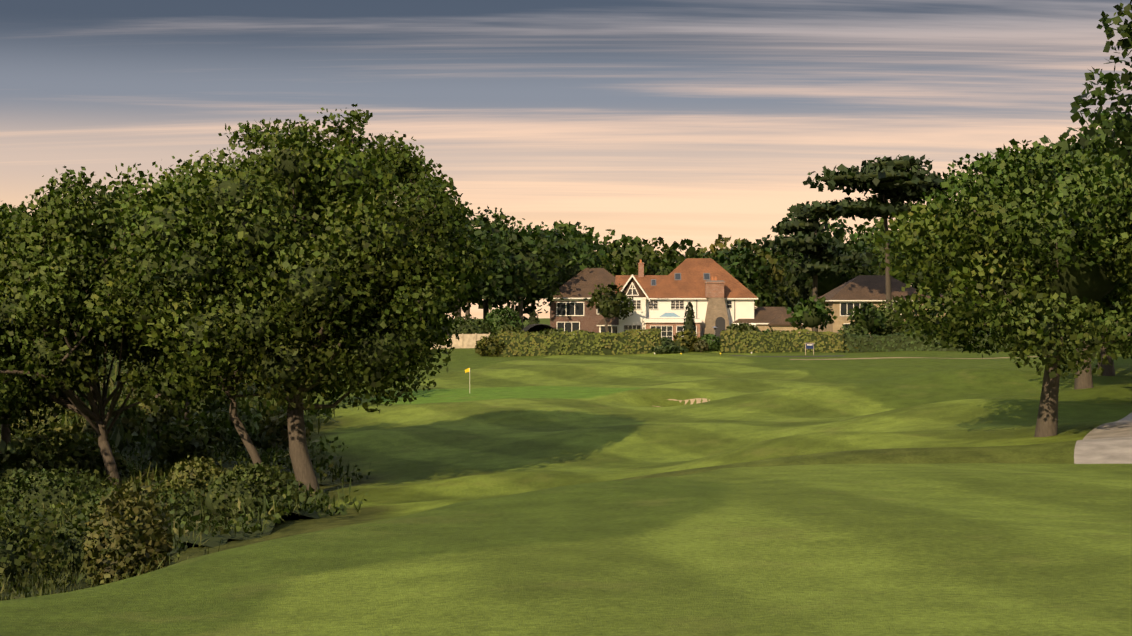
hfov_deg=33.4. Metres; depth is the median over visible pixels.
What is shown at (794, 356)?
tarmac path
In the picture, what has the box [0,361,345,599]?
scrub
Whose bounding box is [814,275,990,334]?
house
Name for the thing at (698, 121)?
sky
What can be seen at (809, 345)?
hole sign
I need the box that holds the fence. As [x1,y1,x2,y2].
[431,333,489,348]
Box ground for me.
[0,318,1131,635]
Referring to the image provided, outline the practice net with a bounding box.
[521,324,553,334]
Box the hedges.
[499,332,1096,356]
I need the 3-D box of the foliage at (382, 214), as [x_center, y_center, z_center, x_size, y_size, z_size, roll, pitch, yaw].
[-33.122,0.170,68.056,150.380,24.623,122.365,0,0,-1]
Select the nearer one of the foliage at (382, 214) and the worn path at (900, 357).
the foliage at (382, 214)
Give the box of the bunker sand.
[657,398,709,406]
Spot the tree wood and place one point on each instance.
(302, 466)
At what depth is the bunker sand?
151.05 m
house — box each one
[546,268,618,333]
[597,258,811,340]
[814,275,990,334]
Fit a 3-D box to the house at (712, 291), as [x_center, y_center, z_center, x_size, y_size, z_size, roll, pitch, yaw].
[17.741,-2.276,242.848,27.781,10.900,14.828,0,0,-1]
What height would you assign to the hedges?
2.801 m
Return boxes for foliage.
[0,0,1131,600]
[0,109,1131,471]
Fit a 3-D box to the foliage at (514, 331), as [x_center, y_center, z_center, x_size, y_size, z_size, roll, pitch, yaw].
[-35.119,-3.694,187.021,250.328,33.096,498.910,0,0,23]
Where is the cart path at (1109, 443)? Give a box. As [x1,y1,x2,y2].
[1074,413,1131,463]
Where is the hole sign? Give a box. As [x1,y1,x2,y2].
[805,343,813,354]
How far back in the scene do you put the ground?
36.71 m
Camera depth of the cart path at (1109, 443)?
80.59 m
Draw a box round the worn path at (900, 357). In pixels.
[789,356,1037,359]
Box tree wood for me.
[0,122,1130,495]
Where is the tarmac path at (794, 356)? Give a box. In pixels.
[731,355,845,356]
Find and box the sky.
[0,0,1131,318]

